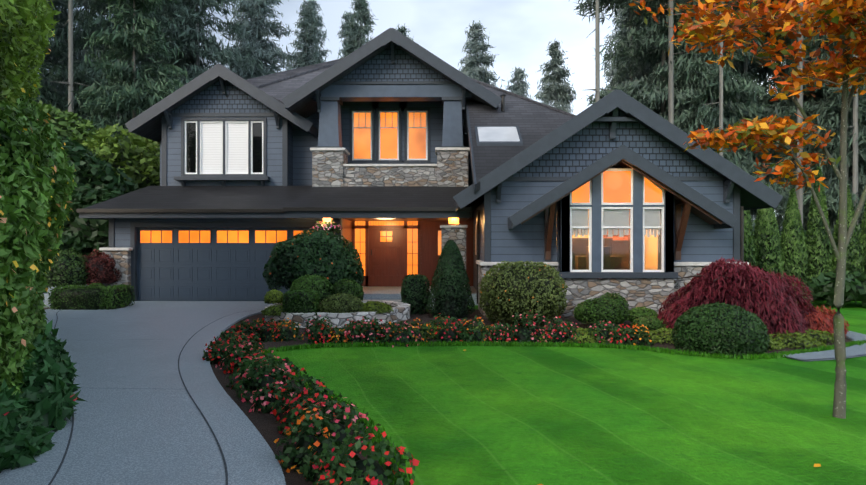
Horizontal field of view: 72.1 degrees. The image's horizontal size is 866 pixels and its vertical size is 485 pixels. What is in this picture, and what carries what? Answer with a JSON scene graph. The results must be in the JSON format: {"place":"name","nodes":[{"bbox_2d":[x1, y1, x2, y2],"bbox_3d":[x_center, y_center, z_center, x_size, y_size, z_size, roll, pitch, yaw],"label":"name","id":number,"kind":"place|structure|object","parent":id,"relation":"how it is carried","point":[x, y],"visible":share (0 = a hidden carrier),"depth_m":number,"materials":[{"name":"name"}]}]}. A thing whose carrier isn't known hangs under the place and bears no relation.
{"place":"outdoors","nodes":[
{"label":"outdoors","id":0,"kind":"place"},
{"bbox_2d":[0,301,433,484],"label":"concrete driveway","id":1,"kind":"structure","parent":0,"point":[153,429],"depth_m":5.67,"materials":[{"name":"grey concrete"}]},
{"bbox_2d":[48,309,259,484],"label":"driveway joints","id":2,"kind":"object","parent":1,"relation":"on","point":[68,444],"visible":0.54,"depth_m":5.05,"materials":[{"name":"grey concrete"}]},
{"bbox_2d":[137,227,311,300],"bbox_3d":[-5.465,0.612,16.260,5.250,2.050,0.066,0,0,1],"label":"garage door","id":3,"kind":"structure","parent":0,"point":[176,270],"depth_m":16.25,"materials":[{"name":"paint"}]},
{"bbox_2d":[140,231,312,242],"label":"garage door windows","id":4,"kind":"structure","parent":3,"relation":"in","point":[205,236],"depth_m":16.24,"materials":[{"name":"orange glass"}]},
{"bbox_2d":[342,217,472,285],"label":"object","id":5,"kind":"object","parent":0,"point":[386,263],"visible":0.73,"depth_m":18.16,"materials":[{"name":"brown wood"}]},
{"bbox_2d":[77,94,743,303],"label":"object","id":6,"kind":"object","parent":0,"point":[284,209],"visible":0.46,"depth_m":15.07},
{"bbox_2d":[38,0,791,234],"label":"sky","id":7,"kind":"structure","parent":0,"point":[521,32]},
{"bbox_2d":[160,84,673,271],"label":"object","id":8,"kind":"object","parent":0,"point":[330,132],"visible":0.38,"depth_m":16.82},
{"bbox_2d":[102,151,735,316],"bbox_3d":[-0.958,-0.473,15.643,15.880,4.220,5.250,0,0,1],"label":"stone veneer","id":9,"kind":"object","parent":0,"point":[330,170],"visible":0.44,"depth_m":15.98,"materials":[{"name":"grey stone"}]},
{"bbox_2d":[99,147,748,265],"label":"house stone caps","id":10,"kind":"object","parent":9,"relation":"on","point":[480,263],"visible":0.52,"depth_m":16.64,"materials":[{"name":"grey stone"}]},
{"bbox_2d":[362,286,477,304],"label":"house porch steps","id":11,"kind":"structure","parent":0,"point":[389,293],"depth_m":15.59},
{"bbox_2d":[115,101,732,290],"bbox_3d":[-0.922,-1.413,17.718,15.700,6.100,8.500,0,0,1],"label":"wall siding","id":12,"kind":"object","parent":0,"point":[703,241],"visible":0.17,"depth_m":16.11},
{"bbox_2d":[185,111,663,271],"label":"window frames","id":13,"kind":"structure","parent":12,"relation":"in","point":[602,226],"depth_m":13.01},
{"bbox_2d":[202,123,246,172],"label":"window blinds","id":14,"kind":"object","parent":13,"relation":"in","point":[236,147],"visible":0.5,"depth_m":17.67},
{"bbox_2d":[187,123,261,172],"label":"window panes","id":15,"kind":"object","parent":13,"relation":"in","point":[191,147],"visible":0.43,"depth_m":17.67,"materials":[{"name":"black glass"}]},
{"bbox_2d":[354,113,440,254],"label":"window panes","id":16,"kind":"object","parent":13,"relation":"in","point":[362,143],"visible":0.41,"depth_m":18.29,"materials":[{"name":"orange glass"}]},
{"bbox_2d":[355,113,661,275],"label":"lit window panes","id":17,"kind":"object","parent":13,"relation":"in","point":[616,186],"visible":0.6,"depth_m":18.18,"materials":[{"name":"orange glass"}]},
{"bbox_2d":[572,209,659,236],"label":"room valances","id":18,"kind":"object","parent":13,"relation":"attached to","point":[577,218],"depth_m":13.09,"materials":[{"name":"grey fabric"}]},
{"bbox_2d":[572,209,660,269],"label":"window panes","id":19,"kind":"structure","parent":13,"relation":"in","point":[614,240],"depth_m":13.06,"materials":[{"name":"clear glass"}]},
{"bbox_2d":[79,28,782,300],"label":"house trim","id":20,"kind":"structure","parent":12,"relation":"attached to","point":[613,102],"depth_m":15.45,"materials":[{"name":"grey wood"}]},
{"bbox_2d":[83,43,768,208],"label":"house roof","id":21,"kind":"structure","parent":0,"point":[534,121],"depth_m":16.36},
{"bbox_2d":[323,218,458,223],"bbox_3d":[-1.097,-0.628,15.675,3.542,0.290,0.262,0,0,0],"label":"lantern glass","id":22,"kind":"object","parent":21,"relation":"on","point":[453,220],"visible":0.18,"depth_m":15.54,"materials":[{"name":"yellow glass"}]},
{"bbox_2d":[171,46,718,176],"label":"gable shingles","id":23,"kind":"object","parent":21,"relation":"attached to","point":[582,149],"visible":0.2,"depth_m":13.42,"materials":[{"name":"grey wood"}]},
{"bbox_2d":[477,127,519,140],"bbox_3d":[1.645,-2.742,15.021,1.000,0.514,0.790,0,0,1],"label":"skylight","id":24,"kind":"object","parent":21,"relation":"attached to","point":[497,133],"visible":1,"depth_m":15.00},
{"bbox_2d":[341,159,724,259],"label":"wooden beams","id":25,"kind":"structure","parent":21,"relation":"attached to","point":[680,224],"depth_m":13.12,"materials":[{"name":"wood"}]},
{"bbox_2d":[572,209,657,269],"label":"room walls","id":26,"kind":"structure","parent":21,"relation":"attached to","point":[652,251],"depth_m":16.10,"materials":[{"name":"orange paint"}]},
{"bbox_3d":[-2.770,-0.213,15.490,0.468,0.160,0.480,0,0,1],"label":"flower basket pot","id":27,"kind":"object","parent":21,"relation":"on","visible":0},
{"bbox_2d":[310,221,342,233],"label":"flowers","id":28,"kind":"object","parent":27,"relation":"in","point":[320,225],"visible":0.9,"depth_m":15.31,"materials":[{"name":"pink plant"}]},
{"bbox_2d":[44,291,865,484],"bbox_3d":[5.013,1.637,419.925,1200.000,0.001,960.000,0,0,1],"label":"lawn","id":29,"kind":"structure","parent":0,"point":[501,415],"depth_m":5.73,"materials":[{"name":"green plant"}]},
{"bbox_2d":[10,100,865,307],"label":"understory trees","id":30,"kind":"object","parent":29,"relation":"on","point":[106,164],"visible":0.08,"depth_m":18.77,"materials":[{"name":"green plant"}]},
{"bbox_2d":[211,309,851,484],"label":"bed mulch","id":31,"kind":"object","parent":29,"relation":"on","point":[265,424],"visible":0.06,"depth_m":7.30,"materials":[{"name":"brown soil"}]},
{"bbox_2d":[265,299,409,327],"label":"stone retaining wall","id":32,"kind":"structure","parent":31,"relation":"on","point":[401,312],"depth_m":11.61,"materials":[{"name":"grey stone"}]},
{"bbox_2d":[202,310,654,484],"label":"bed flowers","id":33,"kind":"object","parent":31,"relation":"on","point":[324,445],"visible":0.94,"depth_m":6.21,"materials":[{"name":"red plant"}]},
{"bbox_2d":[46,229,833,356],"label":"garden shrubs","id":34,"kind":"object","parent":31,"relation":"on","point":[309,269],"visible":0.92,"depth_m":11.83,"materials":[{"name":"green plant"}]},
{"bbox_2d":[655,257,849,338],"bbox_3d":[5.731,0.969,10.778,3.341,1.413,2.575,0,0,1],"label":"japanese maple tree","id":35,"kind":"object","parent":31,"relation":"on","point":[768,301],"visible":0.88,"depth_m":10.21,"materials":[{"name":"red plant"}]},
{"bbox_2d":[261,340,865,484],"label":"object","id":36,"kind":"object","parent":29,"relation":"on","point":[378,432],"visible":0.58,"depth_m":8.94,"materials":[{"name":"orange plant"}]},
{"bbox_2d":[629,0,865,418],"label":"autumn maple","id":37,"kind":"object","parent":29,"relation":"on","point":[834,14],"depth_m":5.47,"materials":[{"name":"orange plant"}]},
{"bbox_2d":[744,166,865,301],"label":"arborvitae hedge","id":38,"kind":"object","parent":29,"relation":"on","point":[766,252],"visible":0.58,"depth_m":16.62,"materials":[{"name":"green plant"}]},
{"bbox_2d":[783,331,865,360],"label":"stone path","id":39,"kind":"structure","parent":29,"relation":"on","point":[856,350],"depth_m":8.61,"materials":[{"name":"grey stone"}]},
{"bbox_2d":[572,229,629,269],"bbox_3d":[4.048,-0.013,15.207,3.660,1.700,3.600,0,0,1],"label":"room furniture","id":40,"kind":"object","parent":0,"point":[608,257],"depth_m":15.20,"materials":[{"name":"brown wood"}]},
{"bbox_2d":[603,209,629,239],"bbox_3d":[5.192,-0.443,16.768,1.050,2.440,0.450,0,0,1],"label":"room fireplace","id":41,"kind":"object","parent":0,"point":[616,237],"depth_m":16.54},
{"label":"forest floor","id":42,"kind":"structure","parent":0,"visible":0},
{"bbox_2d":[24,8,67,128],"bbox_3d":[-22.415,-13.050,29.713,8.005,29.374,9.097,0,0,19],"label":"tree","id":43,"kind":"object","parent":42,"relation":"on","point":[42,96],"visible":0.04,"depth_m":30.85,"materials":[{"name":"green plant"}]},
{"bbox_2d":[2,0,97,127],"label":"tree","id":44,"kind":"object","parent":42,"relation":"on","point":[62,16],"visible":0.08,"depth_m":41.59,"materials":[{"name":"green plant"}]},
{"bbox_2d":[28,65,74,128],"bbox_3d":[-26.753,-14.877,34.837,10.459,33.028,10.902,0,0,36],"label":"tree","id":45,"kind":"object","parent":42,"relation":"on","point":[53,89],"depth_m":35.53,"materials":[{"name":"green plant"}]},
{"bbox_2d":[49,0,94,130],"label":"tree","id":46,"kind":"object","parent":42,"relation":"on","point":[70,82],"visible":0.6,"depth_m":27.26,"materials":[{"name":"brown plant"}]},
{"bbox_2d":[42,0,124,116],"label":"tree","id":47,"kind":"object","parent":42,"relation":"on","point":[83,52],"depth_m":51.30,"materials":[{"name":"green plant"}]},
{"bbox_2d":[42,0,178,129],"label":"tree","id":48,"kind":"object","parent":42,"relation":"on","point":[83,73],"visible":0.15,"depth_m":33.56,"materials":[{"name":"green plant"}]},
{"bbox_2d":[67,0,189,150],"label":"tree","id":49,"kind":"object","parent":42,"relation":"on","point":[126,94],"visible":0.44,"depth_m":26.94,"materials":[{"name":"green plant"}]},
{"bbox_2d":[96,1,212,116],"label":"tree","id":50,"kind":"object","parent":42,"relation":"on","point":[146,60],"visible":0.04,"depth_m":42.73,"materials":[{"name":"green plant"}]},
{"bbox_2d":[124,17,205,84],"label":"tree","id":51,"kind":"object","parent":42,"relation":"on","point":[180,76],"visible":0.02,"depth_m":51.33,"materials":[{"name":"green plant"}]},
{"bbox_2d":[149,0,263,93],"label":"tree","id":52,"kind":"object","parent":42,"relation":"on","point":[189,13],"visible":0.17,"depth_m":38.83,"materials":[{"name":"green plant"}]},
{"bbox_2d":[218,0,294,79],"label":"tree","id":53,"kind":"object","parent":42,"relation":"on","point":[253,43],"visible":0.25,"depth_m":52.35,"materials":[{"name":"green plant"}]},
{"bbox_2d":[285,0,323,70],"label":"tree","id":54,"kind":"object","parent":42,"relation":"on","point":[302,58],"visible":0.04,"depth_m":49.98,"materials":[{"name":"green plant"}]},
{"bbox_2d":[291,0,331,64],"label":"tree","id":55,"kind":"object","parent":42,"relation":"on","point":[321,33],"visible":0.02,"depth_m":59.69,"materials":[{"name":"green plant"}]},
{"bbox_2d":[337,11,355,56],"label":"tree","id":56,"kind":"object","parent":42,"relation":"on","point":[346,16],"visible":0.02,"depth_m":56.40,"materials":[{"name":"green plant"}]},
{"bbox_2d":[338,0,378,58],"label":"tree","id":57,"kind":"object","parent":42,"relation":"on","point":[358,38],"visible":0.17,"depth_m":46.93,"materials":[{"name":"green plant"}]},
{"bbox_2d":[395,24,413,39],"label":"tree","id":58,"kind":"object","parent":42,"relation":"on","point":[402,30],"depth_m":57.49,"materials":[{"name":"green plant"}]},
{"bbox_2d":[458,20,504,133],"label":"tree","id":59,"kind":"object","parent":42,"relation":"on","point":[472,69],"visible":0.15,"depth_m":59.32,"materials":[{"name":"green plant"}]},
{"bbox_2d":[503,67,533,99],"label":"tree","id":60,"kind":"object","parent":42,"relation":"on","point":[519,85],"visible":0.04,"depth_m":64.62,"materials":[{"name":"green plant"}]},
{"bbox_2d":[534,40,575,112],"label":"tree","id":61,"kind":"object","parent":42,"relation":"on","point":[555,90],"visible":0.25,"depth_m":54.35,"materials":[{"name":"green plant"}]},
{"bbox_2d":[559,100,573,113],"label":"tree","id":62,"kind":"object","parent":42,"relation":"on","point":[567,106],"depth_m":111.42,"materials":[{"name":"green plant"}]},
{"bbox_2d":[586,0,613,102],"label":"tree","id":63,"kind":"object","parent":42,"relation":"on","point":[597,89],"visible":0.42,"depth_m":30.06,"materials":[{"name":"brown plant"}]},
{"bbox_2d":[600,8,633,93],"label":"tree","id":64,"kind":"object","parent":42,"relation":"on","point":[610,71],"depth_m":61.78,"materials":[{"name":"green plant"}]},
{"bbox_2d":[573,0,667,81],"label":"tree","id":65,"kind":"object","parent":42,"relation":"on","point":[590,6],"visible":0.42,"depth_m":39.47,"materials":[{"name":"green plant"}]},
{"bbox_2d":[594,2,655,93],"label":"tree","id":66,"kind":"object","parent":42,"relation":"on","point":[607,61],"depth_m":57.09,"materials":[{"name":"green plant"}]},
{"bbox_2d":[611,2,667,62],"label":"tree","id":67,"kind":"object","parent":42,"relation":"on","point":[624,30],"depth_m":50.45,"materials":[{"name":"green plant"}]},
{"bbox_2d":[605,5,675,86],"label":"tree","id":68,"kind":"object","parent":42,"relation":"on","point":[644,69],"visible":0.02,"depth_m":44.54,"materials":[{"name":"green plant"}]},
{"bbox_2d":[578,0,728,153],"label":"tree","id":69,"kind":"object","parent":42,"relation":"on","point":[651,96],"visible":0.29,"depth_m":34.94,"materials":[{"name":"green plant"}]},
{"bbox_2d":[662,0,698,124],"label":"tree","id":70,"kind":"object","parent":42,"relation":"on","point":[670,81],"visible":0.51,"depth_m":27.84,"materials":[{"name":"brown plant"}]},
{"bbox_2d":[636,0,790,186],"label":"tree","id":71,"kind":"object","parent":42,"relation":"on","point":[738,96],"visible":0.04,"depth_m":34.65,"materials":[{"name":"green plant"}]},
{"bbox_2d":[703,1,734,156],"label":"tree","id":72,"kind":"object","parent":42,"relation":"on","point":[720,102],"visible":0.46,"depth_m":29.30,"materials":[{"name":"brown plant"}]},
{"bbox_2d":[660,0,789,234],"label":"tree","id":73,"kind":"object","parent":42,"relation":"on","point":[696,64],"visible":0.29,"depth_m":31.81,"materials":[{"name":"green plant"}]},
{"bbox_2d":[656,26,795,223],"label":"tree","id":74,"kind":"object","parent":42,"relation":"on","point":[750,69],"depth_m":44.31,"materials":[{"name":"green plant"}]},
{"bbox_2d":[744,1,747,117],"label":"tree","id":75,"kind":"object","parent":42,"relation":"on","point":[746,66],"depth_m":38.75,"materials":[{"name":"brown plant"}]},
{"bbox_2d":[736,0,795,175],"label":"tree","id":76,"kind":"object","parent":42,"relation":"on","point":[767,70],"visible":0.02,"depth_m":45.56,"materials":[{"name":"green plant"}]},
{"bbox_2d":[745,0,865,230],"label":"tree","id":77,"kind":"object","parent":42,"relation":"on","point":[779,105],"visible":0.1,"depth_m":35.84,"materials":[{"name":"green plant"}]},
{"bbox_2d":[796,2,815,224],"bbox_3d":[16.785,-16.684,27.736,9.295,36.642,10.431,0,0,-32],"label":"tree","id":78,"kind":"object","parent":42,"relation":"on","point":[799,192],"visible":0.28,"depth_m":27.35,"materials":[{"name":"brown plant"}]},
{"bbox_2d":[772,1,865,233],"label":"tree","id":79,"kind":"object","parent":42,"relation":"on","point":[833,121],"visible":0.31,"depth_m":32.20,"materials":[{"name":"green plant"}]},
{"bbox_2d":[781,42,865,228],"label":"tree","id":80,"kind":"object","parent":42,"relation":"on","point":[835,132],"depth_m":44.05,"materials":[{"name":"green plant"}]},
{"bbox_2d":[832,28,860,225],"bbox_3d":[21.708,-16.781,30.555,8.514,36.836,8.096,0,0,-10],"label":"tree","id":81,"kind":"object","parent":42,"relation":"on","point":[855,149],"visible":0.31,"depth_m":30.42,"materials":[{"name":"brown plant"}]},
{"label":"bed mulch","id":82,"kind":"object","parent":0,"visible":0},
{"bbox_2d":[0,0,77,397],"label":"hedge","id":83,"kind":"object","parent":82,"relation":"on","point":[37,181],"visible":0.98,"depth_m":5.79,"materials":[{"name":"green plant"}]},
{"bbox_2d":[0,319,85,472],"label":"hedge plants","id":84,"kind":"object","parent":82,"relation":"on","point":[48,387],"visible":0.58,"depth_m":4.97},
{"bbox_2d":[42,285,81,306],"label":"steps side","id":85,"kind":"structure","parent":82,"relation":"on","point":[46,296],"depth_m":15.43,"materials":[{"name":"stone"}]}
]}

